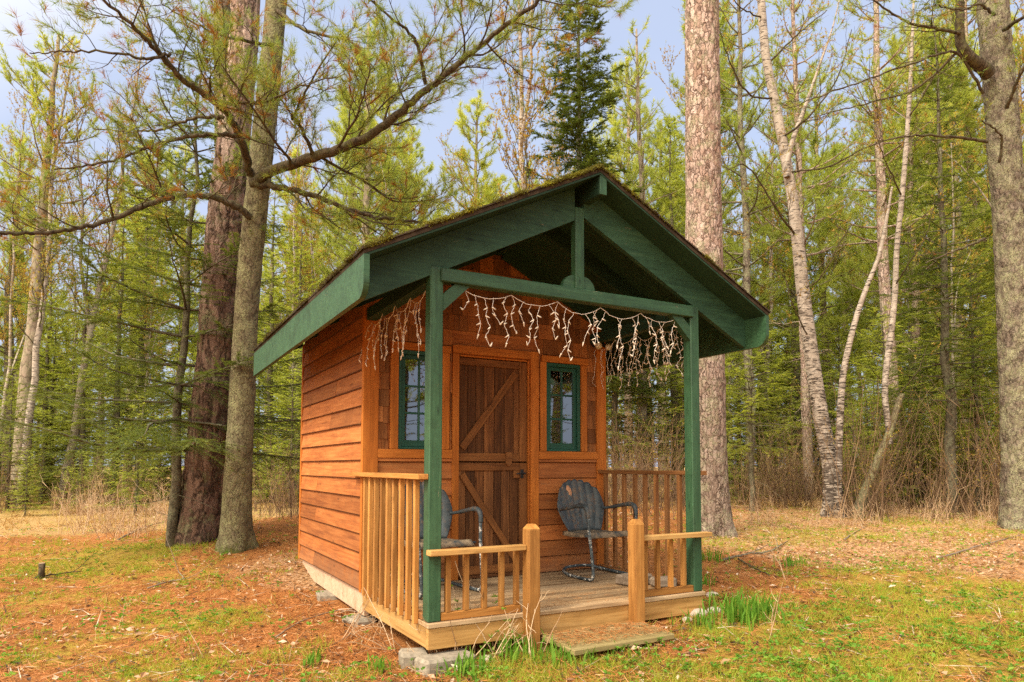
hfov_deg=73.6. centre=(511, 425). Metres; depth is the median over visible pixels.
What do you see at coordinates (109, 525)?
bush
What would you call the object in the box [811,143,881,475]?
pine tree
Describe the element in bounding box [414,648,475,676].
concrete block
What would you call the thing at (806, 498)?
bush
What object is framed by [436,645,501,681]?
green shoots
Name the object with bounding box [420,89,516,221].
pine tree
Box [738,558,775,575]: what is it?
fallen branch
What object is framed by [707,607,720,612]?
stone
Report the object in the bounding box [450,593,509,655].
weed
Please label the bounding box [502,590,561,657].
weed
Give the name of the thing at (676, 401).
fir tree
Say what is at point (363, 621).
concrete block
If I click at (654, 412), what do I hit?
fir tree
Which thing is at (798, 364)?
fir tree
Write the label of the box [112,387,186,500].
fir tree
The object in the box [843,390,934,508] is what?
bush
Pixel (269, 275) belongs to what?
pine tree
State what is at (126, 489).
bush
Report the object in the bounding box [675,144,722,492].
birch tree
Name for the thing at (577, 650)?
porch step
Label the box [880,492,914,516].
bush
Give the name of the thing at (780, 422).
fir tree
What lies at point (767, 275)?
birch tree
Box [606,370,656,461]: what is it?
fir tree
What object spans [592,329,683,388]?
icicle lights
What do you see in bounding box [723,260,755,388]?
pine tree
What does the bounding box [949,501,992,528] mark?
bush
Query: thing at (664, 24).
sky
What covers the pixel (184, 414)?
fir tree
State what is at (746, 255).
pine tree
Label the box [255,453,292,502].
fir tree
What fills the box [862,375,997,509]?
bush
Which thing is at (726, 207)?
birch tree
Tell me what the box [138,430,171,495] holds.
fir tree
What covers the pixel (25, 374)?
birch
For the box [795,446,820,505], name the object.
bush
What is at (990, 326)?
fir tree
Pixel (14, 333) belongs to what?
pine tree
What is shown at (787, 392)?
fir tree
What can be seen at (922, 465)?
bush
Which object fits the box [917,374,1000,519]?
bush
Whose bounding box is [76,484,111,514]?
bush
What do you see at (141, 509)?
bush
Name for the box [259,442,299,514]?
bush
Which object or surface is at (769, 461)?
bush
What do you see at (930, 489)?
bush
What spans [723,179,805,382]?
birch tree
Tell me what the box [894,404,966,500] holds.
bush
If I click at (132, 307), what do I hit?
fir tree
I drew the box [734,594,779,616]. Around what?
green shoots
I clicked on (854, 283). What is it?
birch tree
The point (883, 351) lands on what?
fir tree
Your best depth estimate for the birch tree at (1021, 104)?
23.06 m
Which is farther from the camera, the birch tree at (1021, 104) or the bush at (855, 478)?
the birch tree at (1021, 104)
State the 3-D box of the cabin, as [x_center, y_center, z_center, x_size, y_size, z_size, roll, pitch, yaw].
[-0.379,-0.053,6.423,3.464,3.386,4.090,2,-4,-29]
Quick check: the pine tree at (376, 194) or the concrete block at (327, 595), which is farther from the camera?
the pine tree at (376, 194)
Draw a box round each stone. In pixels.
[690,608,707,616]
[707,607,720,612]
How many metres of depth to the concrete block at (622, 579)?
5.60 m
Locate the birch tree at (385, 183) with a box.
[372,132,424,234]
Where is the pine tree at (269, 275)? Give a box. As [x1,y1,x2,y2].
[255,142,330,481]
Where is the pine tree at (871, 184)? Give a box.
[829,11,994,481]
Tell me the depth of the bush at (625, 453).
13.95 m
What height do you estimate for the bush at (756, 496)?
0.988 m
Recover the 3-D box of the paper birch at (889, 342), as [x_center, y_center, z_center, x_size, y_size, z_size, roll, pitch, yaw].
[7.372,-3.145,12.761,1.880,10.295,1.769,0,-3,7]
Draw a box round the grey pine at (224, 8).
[214,0,230,149]
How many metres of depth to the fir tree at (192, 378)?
27.56 m
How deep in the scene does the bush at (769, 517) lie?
11.86 m
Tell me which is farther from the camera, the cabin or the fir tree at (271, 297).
the fir tree at (271, 297)
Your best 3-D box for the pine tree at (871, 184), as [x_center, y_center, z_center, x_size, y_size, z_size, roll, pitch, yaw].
[13.262,-5.546,22.310,5.571,16.086,5.201,-2,-4,27]
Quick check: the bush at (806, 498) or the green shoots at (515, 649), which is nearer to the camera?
the green shoots at (515, 649)
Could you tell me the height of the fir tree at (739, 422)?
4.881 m
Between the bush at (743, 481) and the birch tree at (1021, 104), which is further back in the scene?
the birch tree at (1021, 104)
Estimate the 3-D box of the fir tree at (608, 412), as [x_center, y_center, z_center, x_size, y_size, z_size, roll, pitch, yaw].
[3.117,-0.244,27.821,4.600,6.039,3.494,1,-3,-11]
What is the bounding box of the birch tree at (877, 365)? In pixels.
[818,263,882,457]
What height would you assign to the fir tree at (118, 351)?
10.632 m
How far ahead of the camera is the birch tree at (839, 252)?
24.98 m
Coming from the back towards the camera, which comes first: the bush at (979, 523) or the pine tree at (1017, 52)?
the pine tree at (1017, 52)
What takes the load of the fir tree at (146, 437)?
on the ground at (398, 636)
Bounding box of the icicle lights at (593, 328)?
[460,291,676,369]
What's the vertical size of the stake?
0.224 m
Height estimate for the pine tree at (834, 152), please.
17.519 m
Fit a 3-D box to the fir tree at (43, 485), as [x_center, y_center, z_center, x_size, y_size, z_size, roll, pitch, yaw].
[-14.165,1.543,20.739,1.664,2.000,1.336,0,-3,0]
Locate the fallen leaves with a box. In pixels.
[0,500,1023,681]
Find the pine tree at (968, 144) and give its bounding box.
[858,0,1022,492]
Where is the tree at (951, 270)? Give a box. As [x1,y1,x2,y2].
[919,101,991,477]
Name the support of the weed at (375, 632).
on the ground at (398, 636)
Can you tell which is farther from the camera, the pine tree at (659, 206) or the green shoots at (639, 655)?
the pine tree at (659, 206)
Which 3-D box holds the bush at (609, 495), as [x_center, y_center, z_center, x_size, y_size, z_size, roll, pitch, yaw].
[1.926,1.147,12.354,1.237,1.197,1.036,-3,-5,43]
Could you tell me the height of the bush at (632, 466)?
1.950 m
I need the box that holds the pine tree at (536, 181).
[508,158,539,194]
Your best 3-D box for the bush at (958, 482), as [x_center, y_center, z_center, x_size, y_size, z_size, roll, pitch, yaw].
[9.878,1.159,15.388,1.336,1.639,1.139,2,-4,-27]
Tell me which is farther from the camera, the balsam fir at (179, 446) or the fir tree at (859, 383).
the fir tree at (859, 383)
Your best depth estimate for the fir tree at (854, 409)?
15.61 m
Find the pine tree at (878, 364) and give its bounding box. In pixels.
[851,305,931,405]
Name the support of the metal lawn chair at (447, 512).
on the cabin
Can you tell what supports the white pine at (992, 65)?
on the ground at (398, 636)
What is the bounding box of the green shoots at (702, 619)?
[671,608,722,630]
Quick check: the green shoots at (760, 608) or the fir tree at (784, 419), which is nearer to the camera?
the green shoots at (760, 608)
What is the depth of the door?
6.12 m
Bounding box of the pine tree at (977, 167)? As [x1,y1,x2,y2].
[859,0,1023,485]
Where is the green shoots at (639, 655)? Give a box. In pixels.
[590,640,664,665]
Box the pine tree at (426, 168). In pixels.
[384,121,446,231]
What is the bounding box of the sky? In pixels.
[0,0,1023,466]
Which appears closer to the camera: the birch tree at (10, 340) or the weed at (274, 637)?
the weed at (274, 637)
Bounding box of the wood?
[0,274,994,472]
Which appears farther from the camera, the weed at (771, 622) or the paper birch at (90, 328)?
the paper birch at (90, 328)
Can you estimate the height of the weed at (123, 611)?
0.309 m
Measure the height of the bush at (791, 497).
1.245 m
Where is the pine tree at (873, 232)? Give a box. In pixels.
[818,66,968,416]
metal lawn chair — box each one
[397,481,482,598]
[557,479,637,580]
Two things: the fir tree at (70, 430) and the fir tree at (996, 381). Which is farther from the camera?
the fir tree at (70, 430)
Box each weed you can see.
[116,596,134,627]
[181,620,202,659]
[268,632,298,661]
[343,589,374,638]
[344,588,401,653]
[406,616,437,653]
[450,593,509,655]
[451,562,478,653]
[455,593,499,650]
[491,610,531,658]
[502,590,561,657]
[761,583,782,640]
[764,539,792,579]
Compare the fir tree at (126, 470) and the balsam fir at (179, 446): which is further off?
the fir tree at (126, 470)
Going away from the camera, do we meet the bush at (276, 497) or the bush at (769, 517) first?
the bush at (769, 517)
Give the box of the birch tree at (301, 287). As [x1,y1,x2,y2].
[262,231,325,325]
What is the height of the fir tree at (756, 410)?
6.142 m
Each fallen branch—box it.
[34,551,97,581]
[117,521,163,539]
[147,533,210,588]
[275,608,372,636]
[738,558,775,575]
[935,534,1021,558]
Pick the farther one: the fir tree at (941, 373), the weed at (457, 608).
the fir tree at (941, 373)
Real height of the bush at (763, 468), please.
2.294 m
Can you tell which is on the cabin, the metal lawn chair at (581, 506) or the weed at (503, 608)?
the metal lawn chair at (581, 506)
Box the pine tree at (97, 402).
[61,259,136,475]
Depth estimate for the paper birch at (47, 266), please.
20.38 m
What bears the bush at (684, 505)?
on the ground at (398, 636)
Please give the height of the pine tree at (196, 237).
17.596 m
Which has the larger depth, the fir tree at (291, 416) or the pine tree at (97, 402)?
the pine tree at (97, 402)
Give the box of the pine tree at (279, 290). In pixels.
[256,207,305,476]
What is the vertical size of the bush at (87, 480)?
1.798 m
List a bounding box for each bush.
[0,441,32,512]
[0,459,38,512]
[2,439,50,504]
[40,472,99,534]
[43,488,61,509]
[45,482,86,516]
[55,482,75,503]
[59,450,106,511]
[65,480,125,523]
[71,446,118,511]
[71,488,114,514]
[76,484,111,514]
[77,463,123,520]
[87,502,122,533]
[89,487,166,538]
[93,454,133,513]
[98,456,139,498]
[99,497,136,518]
[105,464,141,508]
[109,495,159,533]
[112,462,145,498]
[120,459,171,510]
[130,480,157,511]
[132,493,168,523]
[134,476,159,506]
[134,480,154,514]
[144,482,167,520]
[146,478,168,530]
[252,417,300,517]
[252,445,298,516]
[252,490,261,510]
[253,439,298,518]
[256,474,298,512]
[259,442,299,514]
[267,450,299,516]
[606,393,682,511]
[606,397,674,508]
[607,416,675,510]
[607,418,669,516]
[607,446,651,515]
[608,460,631,518]
[609,407,661,498]
[610,429,660,503]
[618,461,659,506]
[619,412,684,509]
[627,399,735,520]
[632,415,684,503]
[636,462,672,502]
[638,438,685,510]
[661,476,685,511]
[727,420,779,500]
[728,426,789,508]
[729,458,761,505]
[730,448,757,504]
[737,475,775,525]
[738,449,778,502]
[741,367,871,506]
[746,469,781,508]
[748,408,813,505]
[748,420,809,503]
[754,463,790,501]
[755,422,813,502]
[755,459,811,507]
[758,429,818,502]
[759,494,784,525]
[769,465,818,507]
[772,360,920,520]
[776,416,856,500]
[779,422,843,503]
[790,461,858,504]
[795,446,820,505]
[804,498,825,528]
[810,433,879,509]
[812,419,874,502]
[819,446,912,515]
[820,386,927,521]
[823,490,861,527]
[833,392,932,512]
[833,490,885,526]
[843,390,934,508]
[843,419,924,513]
[849,380,954,515]
[850,413,923,501]
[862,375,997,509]
[875,404,963,506]
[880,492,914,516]
[885,424,943,507]
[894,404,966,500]
[895,378,999,507]
[906,385,999,520]
[908,451,986,520]
[911,387,994,513]
[911,493,946,521]
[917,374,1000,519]
[926,477,974,523]
[928,446,980,510]
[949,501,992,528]
[957,379,1000,516]
[957,488,979,516]
[965,459,997,511]
[974,478,999,521]
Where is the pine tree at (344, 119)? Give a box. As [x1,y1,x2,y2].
[303,11,415,343]
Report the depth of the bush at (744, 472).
15.30 m
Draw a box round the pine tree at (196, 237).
[129,139,208,479]
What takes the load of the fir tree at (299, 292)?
on the ground at (398, 636)
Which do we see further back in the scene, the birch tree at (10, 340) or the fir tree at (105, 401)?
the fir tree at (105, 401)
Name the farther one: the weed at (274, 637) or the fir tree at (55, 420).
the fir tree at (55, 420)
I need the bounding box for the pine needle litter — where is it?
[0,507,1023,681]
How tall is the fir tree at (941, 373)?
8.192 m
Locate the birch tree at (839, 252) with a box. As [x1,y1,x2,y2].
[765,156,871,370]
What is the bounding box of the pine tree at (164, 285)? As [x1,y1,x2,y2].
[72,139,199,443]
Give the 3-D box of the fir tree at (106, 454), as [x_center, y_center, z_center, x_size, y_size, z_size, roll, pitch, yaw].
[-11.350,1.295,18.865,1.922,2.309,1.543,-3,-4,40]
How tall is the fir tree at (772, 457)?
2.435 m
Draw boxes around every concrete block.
[316,590,338,600]
[342,614,376,626]
[398,647,427,668]
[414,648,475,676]
[616,573,651,585]
[649,576,676,587]
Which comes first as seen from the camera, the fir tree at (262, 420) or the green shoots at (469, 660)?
the green shoots at (469, 660)
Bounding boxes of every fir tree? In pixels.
[0,248,97,501]
[0,311,125,500]
[0,374,59,508]
[0,471,10,508]
[3,449,53,515]
[14,372,90,464]
[15,396,51,483]
[27,444,63,504]
[31,349,91,485]
[33,228,139,503]
[37,375,105,486]
[44,451,111,509]
[46,196,190,498]
[75,431,131,503]
[85,157,196,492]
[86,306,121,465]
[86,455,129,509]
[89,394,170,514]
[89,410,133,483]
[97,369,181,483]
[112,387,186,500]
[115,453,135,495]
[125,354,195,483]
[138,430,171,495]
[155,304,289,467]
[171,328,264,446]
[252,355,301,507]
[252,394,272,493]
[252,423,298,502]
[253,176,304,495]
[253,290,313,483]
[253,371,284,484]
[255,205,320,496]
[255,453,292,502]
[256,355,288,465]
[606,366,684,500]
[606,368,684,499]
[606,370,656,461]
[606,388,618,469]
[619,116,754,499]
[649,351,762,490]
[649,368,742,466]
[653,376,731,479]
[725,302,813,511]
[725,356,755,489]
[726,360,789,493]
[727,366,753,470]
[728,354,786,471]
[728,439,760,504]
[732,323,802,494]
[734,353,783,473]
[737,317,794,456]
[741,287,862,478]
[742,230,860,491]
[754,418,820,495]
[754,421,799,495]
[755,357,815,488]
[776,304,794,456]
[787,315,883,473]
[790,410,843,494]
[814,379,881,485]
[814,392,868,487]
[814,394,936,500]
[815,301,985,501]
[817,288,864,425]
[819,405,899,506]
[843,365,922,493]
[854,370,881,457]
[857,260,974,493]
[873,391,945,502]
[874,333,967,492]
[878,336,941,490]
[887,265,1000,510]
[887,413,944,507]
[906,274,992,484]
[910,313,999,477]
[925,411,994,499]
[933,299,1000,478]
[935,335,994,487]
[944,213,998,435]
[957,401,999,501]
[958,432,997,495]
[966,295,998,424]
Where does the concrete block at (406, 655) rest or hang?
on the ground at (398, 636)
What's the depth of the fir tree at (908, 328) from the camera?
20.70 m
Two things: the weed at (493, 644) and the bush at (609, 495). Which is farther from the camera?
the bush at (609, 495)
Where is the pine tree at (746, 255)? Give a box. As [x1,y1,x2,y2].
[663,0,823,499]
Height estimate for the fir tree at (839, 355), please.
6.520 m
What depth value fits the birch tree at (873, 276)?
33.50 m
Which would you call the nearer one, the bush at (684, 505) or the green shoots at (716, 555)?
the green shoots at (716, 555)
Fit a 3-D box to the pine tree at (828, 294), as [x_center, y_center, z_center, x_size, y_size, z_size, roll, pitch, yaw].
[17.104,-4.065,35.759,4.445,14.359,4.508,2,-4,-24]
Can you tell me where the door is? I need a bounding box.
[451,344,538,580]
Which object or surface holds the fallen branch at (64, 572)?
on the ground at (398, 636)
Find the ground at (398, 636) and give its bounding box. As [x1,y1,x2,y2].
[0,466,1023,681]
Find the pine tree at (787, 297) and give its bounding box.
[726,178,835,471]
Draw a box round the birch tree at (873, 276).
[846,158,949,380]
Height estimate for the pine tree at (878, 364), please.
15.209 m
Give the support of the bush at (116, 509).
on the ground at (398, 636)
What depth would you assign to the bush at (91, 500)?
17.21 m
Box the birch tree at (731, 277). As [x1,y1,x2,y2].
[668,150,741,486]
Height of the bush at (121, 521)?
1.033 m
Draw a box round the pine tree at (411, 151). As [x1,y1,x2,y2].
[316,85,437,279]
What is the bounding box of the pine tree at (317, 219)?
[282,198,334,381]
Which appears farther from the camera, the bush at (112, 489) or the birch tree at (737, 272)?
the birch tree at (737, 272)
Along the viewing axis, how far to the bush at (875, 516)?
12.30 m
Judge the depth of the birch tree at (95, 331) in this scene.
31.84 m
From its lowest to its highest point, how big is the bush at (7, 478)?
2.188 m
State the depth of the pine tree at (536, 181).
34.07 m
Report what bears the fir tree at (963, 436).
on the ground at (398, 636)
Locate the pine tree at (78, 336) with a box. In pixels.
[36,315,95,450]
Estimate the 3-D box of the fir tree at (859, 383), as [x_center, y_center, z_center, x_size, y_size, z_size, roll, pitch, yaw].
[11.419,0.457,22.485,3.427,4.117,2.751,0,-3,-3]
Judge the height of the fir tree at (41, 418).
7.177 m
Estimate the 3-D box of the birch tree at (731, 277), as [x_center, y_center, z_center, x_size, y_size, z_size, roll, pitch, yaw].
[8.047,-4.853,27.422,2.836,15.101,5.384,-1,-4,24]
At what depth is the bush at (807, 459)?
18.62 m
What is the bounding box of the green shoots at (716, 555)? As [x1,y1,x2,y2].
[702,547,729,562]
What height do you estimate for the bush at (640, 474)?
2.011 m
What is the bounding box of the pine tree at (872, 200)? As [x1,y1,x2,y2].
[849,18,994,487]
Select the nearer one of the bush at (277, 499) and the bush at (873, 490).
the bush at (873, 490)
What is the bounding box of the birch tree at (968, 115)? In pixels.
[923,82,985,148]
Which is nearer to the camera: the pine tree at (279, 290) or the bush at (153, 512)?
the bush at (153, 512)
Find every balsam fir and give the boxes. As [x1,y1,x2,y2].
[0,2,301,546]
[855,0,998,513]
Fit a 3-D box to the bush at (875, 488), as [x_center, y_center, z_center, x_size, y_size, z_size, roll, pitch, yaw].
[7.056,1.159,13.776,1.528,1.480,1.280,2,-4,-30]
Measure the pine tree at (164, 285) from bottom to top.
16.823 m
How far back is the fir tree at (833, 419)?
22.59 m
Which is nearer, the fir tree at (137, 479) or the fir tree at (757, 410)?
the fir tree at (137, 479)
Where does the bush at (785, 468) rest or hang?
on the ground at (398, 636)
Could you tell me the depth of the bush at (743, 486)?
16.59 m
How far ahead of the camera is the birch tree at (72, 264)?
23.97 m
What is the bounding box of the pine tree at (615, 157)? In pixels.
[586,56,681,486]
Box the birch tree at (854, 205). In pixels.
[831,148,878,455]
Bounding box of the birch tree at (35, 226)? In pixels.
[2,148,68,377]
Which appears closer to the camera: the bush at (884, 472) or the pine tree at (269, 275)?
the bush at (884, 472)
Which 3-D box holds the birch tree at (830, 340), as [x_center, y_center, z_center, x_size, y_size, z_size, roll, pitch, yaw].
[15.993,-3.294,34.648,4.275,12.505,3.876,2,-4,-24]
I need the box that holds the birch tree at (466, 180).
[436,78,585,209]
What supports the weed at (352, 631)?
on the ground at (398, 636)
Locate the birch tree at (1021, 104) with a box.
[963,2,1023,157]
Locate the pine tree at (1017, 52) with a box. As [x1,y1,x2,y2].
[945,23,1023,296]
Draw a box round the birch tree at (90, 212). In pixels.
[54,154,159,480]
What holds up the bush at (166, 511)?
on the ground at (398, 636)
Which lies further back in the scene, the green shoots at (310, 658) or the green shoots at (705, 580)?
the green shoots at (705, 580)
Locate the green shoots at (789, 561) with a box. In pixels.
[773,553,806,568]
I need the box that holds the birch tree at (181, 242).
[133,152,214,301]
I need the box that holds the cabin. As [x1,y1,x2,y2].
[251,163,770,650]
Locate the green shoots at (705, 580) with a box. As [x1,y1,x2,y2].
[702,572,716,586]
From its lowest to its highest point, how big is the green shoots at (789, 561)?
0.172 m
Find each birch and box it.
[0,18,95,505]
[0,28,125,503]
[44,0,158,504]
[480,0,573,205]
[678,0,936,517]
[846,0,951,518]
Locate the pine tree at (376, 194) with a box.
[283,100,409,294]
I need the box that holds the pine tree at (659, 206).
[611,113,684,484]
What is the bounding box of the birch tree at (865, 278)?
[809,175,910,360]
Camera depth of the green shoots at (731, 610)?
5.05 m
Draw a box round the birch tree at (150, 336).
[137,205,203,500]
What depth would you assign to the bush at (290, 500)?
11.87 m
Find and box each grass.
[0,482,1023,681]
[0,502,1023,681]
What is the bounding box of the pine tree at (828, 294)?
[814,213,881,465]
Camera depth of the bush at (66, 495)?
19.67 m
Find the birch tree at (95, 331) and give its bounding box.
[49,231,125,484]
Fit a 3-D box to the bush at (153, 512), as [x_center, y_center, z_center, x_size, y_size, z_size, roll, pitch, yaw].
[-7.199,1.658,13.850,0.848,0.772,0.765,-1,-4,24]
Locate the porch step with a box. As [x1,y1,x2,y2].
[542,622,673,659]
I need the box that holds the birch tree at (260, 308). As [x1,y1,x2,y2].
[259,254,278,467]
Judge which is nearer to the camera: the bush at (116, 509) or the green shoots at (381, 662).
the green shoots at (381, 662)
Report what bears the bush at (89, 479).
on the ground at (398, 636)
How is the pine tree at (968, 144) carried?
on the ground at (398, 636)
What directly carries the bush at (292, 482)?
on the ground at (398, 636)
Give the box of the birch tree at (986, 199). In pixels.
[869,0,1023,206]
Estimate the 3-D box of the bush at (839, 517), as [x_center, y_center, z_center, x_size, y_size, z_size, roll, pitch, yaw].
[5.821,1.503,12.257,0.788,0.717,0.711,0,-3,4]
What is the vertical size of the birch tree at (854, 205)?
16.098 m
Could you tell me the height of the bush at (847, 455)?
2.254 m
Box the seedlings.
[0,506,1023,681]
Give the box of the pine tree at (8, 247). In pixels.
[0,130,91,491]
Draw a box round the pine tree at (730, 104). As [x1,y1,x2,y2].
[647,0,793,452]
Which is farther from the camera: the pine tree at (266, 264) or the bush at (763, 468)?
the pine tree at (266, 264)
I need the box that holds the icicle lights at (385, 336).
[359,291,425,369]
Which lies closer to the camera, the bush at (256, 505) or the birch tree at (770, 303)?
the bush at (256, 505)
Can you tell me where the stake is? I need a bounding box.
[38,563,45,578]
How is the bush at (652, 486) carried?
on the ground at (398, 636)
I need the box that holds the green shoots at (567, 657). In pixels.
[502,636,616,671]
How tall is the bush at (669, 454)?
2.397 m
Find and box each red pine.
[174,0,259,546]
[685,0,737,537]
[729,0,871,500]
[802,0,960,495]
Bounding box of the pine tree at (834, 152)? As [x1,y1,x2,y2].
[759,62,891,404]
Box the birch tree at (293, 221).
[209,74,359,487]
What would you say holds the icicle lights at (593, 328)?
hanging from the cabin
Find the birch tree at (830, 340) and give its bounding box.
[790,253,877,425]
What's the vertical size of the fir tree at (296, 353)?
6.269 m
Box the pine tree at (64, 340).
[35,286,75,475]
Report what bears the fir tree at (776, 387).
on the ground at (398, 636)
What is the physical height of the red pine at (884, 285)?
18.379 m
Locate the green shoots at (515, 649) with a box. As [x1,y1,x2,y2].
[469,627,555,663]
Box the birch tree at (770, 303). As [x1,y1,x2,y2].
[650,0,806,438]
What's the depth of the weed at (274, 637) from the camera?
4.43 m
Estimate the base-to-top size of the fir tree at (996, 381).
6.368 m
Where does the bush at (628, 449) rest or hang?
on the ground at (398, 636)
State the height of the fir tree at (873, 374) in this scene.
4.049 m
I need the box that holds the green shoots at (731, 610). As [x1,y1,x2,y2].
[699,584,785,630]
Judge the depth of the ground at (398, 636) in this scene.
6.48 m
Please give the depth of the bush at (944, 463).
13.18 m
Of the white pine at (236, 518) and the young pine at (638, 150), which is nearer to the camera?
the white pine at (236, 518)
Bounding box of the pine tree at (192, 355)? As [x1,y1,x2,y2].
[164,280,201,410]
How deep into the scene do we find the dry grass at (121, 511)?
8.65 m
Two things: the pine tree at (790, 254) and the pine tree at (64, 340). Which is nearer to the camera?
the pine tree at (790, 254)
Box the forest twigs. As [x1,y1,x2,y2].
[0,505,1023,681]
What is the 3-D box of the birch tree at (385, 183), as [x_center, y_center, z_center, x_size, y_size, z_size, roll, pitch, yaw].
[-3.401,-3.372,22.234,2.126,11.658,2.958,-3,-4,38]
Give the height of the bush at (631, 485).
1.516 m
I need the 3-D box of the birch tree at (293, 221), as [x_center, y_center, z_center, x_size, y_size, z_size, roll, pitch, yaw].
[-8.672,-5.032,27.500,4.806,15.504,5.300,-1,-4,22]
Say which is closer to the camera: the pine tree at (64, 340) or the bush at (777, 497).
the bush at (777, 497)
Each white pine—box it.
[0,0,637,553]
[753,0,1023,529]
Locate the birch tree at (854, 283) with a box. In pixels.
[815,199,923,343]
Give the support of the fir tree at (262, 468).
on the ground at (398, 636)
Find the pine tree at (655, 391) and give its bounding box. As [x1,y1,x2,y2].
[620,370,670,480]
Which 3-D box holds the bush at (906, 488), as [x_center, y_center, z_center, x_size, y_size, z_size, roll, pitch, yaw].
[8.036,0.446,14.227,2.392,2.935,2.040,-2,-4,34]
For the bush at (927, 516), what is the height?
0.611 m
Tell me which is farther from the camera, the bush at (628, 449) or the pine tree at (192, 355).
the pine tree at (192, 355)
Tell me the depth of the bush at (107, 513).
14.28 m
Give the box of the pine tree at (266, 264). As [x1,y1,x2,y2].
[258,252,284,469]
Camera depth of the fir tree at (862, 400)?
17.97 m
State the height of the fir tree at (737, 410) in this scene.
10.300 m
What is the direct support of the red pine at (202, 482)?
on the ground at (398, 636)
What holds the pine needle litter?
on the ground at (398, 636)
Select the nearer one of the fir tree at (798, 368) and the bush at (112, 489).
the bush at (112, 489)
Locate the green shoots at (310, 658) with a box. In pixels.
[303,646,325,667]
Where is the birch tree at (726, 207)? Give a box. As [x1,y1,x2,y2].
[722,174,751,244]
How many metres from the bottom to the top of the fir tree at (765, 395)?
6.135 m
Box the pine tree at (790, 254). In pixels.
[725,87,851,474]
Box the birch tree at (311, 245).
[279,100,342,308]
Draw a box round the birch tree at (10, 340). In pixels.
[0,70,78,477]
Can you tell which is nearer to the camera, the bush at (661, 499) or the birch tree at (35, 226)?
the bush at (661, 499)
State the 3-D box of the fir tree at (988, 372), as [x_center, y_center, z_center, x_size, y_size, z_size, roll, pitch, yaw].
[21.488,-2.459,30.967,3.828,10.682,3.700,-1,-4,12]
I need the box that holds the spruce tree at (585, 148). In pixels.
[515,0,672,417]
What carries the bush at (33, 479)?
on the ground at (398, 636)
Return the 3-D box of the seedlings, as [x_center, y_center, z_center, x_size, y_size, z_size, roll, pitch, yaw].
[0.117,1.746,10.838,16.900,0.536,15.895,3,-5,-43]
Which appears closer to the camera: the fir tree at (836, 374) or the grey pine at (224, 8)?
the grey pine at (224, 8)
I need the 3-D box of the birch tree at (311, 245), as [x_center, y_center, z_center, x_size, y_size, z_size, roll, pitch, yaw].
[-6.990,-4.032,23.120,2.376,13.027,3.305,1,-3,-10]
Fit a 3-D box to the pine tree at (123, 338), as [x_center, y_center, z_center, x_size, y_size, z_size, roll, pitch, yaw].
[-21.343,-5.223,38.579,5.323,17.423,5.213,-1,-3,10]
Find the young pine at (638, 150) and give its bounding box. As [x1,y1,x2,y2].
[609,15,683,500]
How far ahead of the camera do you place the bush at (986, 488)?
15.42 m
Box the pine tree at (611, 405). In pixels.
[606,377,622,452]
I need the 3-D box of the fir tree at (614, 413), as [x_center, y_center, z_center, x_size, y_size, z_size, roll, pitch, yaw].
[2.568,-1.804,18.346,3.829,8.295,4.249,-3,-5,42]
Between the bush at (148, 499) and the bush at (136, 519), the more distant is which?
the bush at (148, 499)
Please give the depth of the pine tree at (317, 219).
35.89 m
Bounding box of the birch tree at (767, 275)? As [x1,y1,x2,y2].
[736,174,852,484]
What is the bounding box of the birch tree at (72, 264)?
[30,141,157,497]
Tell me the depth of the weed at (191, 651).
4.51 m
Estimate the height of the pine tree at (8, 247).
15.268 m
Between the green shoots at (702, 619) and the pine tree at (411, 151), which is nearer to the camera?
the green shoots at (702, 619)
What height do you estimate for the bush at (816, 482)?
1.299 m
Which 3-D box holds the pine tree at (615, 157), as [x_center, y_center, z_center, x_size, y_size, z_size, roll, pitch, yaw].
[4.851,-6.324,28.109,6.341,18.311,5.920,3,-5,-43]
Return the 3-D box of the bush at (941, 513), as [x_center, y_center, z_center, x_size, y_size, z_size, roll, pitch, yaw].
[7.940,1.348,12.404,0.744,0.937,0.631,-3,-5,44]
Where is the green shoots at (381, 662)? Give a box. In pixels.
[367,651,395,675]
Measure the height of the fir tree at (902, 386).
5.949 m
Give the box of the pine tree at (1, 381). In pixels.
[0,344,15,411]
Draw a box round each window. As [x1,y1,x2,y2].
[378,341,452,461]
[539,355,596,461]
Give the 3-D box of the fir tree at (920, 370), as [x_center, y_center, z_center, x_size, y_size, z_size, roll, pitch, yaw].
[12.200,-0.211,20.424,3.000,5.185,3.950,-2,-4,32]
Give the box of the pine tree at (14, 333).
[0,213,66,410]
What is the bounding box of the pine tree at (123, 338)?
[72,186,174,475]
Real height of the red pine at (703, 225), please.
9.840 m
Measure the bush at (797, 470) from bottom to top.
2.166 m
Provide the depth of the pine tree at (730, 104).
21.79 m
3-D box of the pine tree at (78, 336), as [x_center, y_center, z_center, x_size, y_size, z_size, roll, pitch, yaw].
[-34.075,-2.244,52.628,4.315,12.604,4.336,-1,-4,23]
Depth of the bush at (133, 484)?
19.94 m
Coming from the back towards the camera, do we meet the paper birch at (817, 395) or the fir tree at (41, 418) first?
the fir tree at (41, 418)
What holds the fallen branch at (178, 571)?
on the ground at (398, 636)
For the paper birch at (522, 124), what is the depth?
15.65 m
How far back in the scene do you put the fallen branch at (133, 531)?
11.54 m
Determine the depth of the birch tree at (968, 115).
22.82 m
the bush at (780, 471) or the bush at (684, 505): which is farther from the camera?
the bush at (780, 471)
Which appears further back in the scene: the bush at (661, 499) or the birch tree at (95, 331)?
the birch tree at (95, 331)
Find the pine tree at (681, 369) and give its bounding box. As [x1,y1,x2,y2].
[651,176,681,461]
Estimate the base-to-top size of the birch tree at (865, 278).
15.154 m
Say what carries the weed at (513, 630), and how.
on the ground at (398, 636)
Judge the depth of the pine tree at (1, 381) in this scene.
41.64 m
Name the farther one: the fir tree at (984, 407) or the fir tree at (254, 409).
the fir tree at (254, 409)

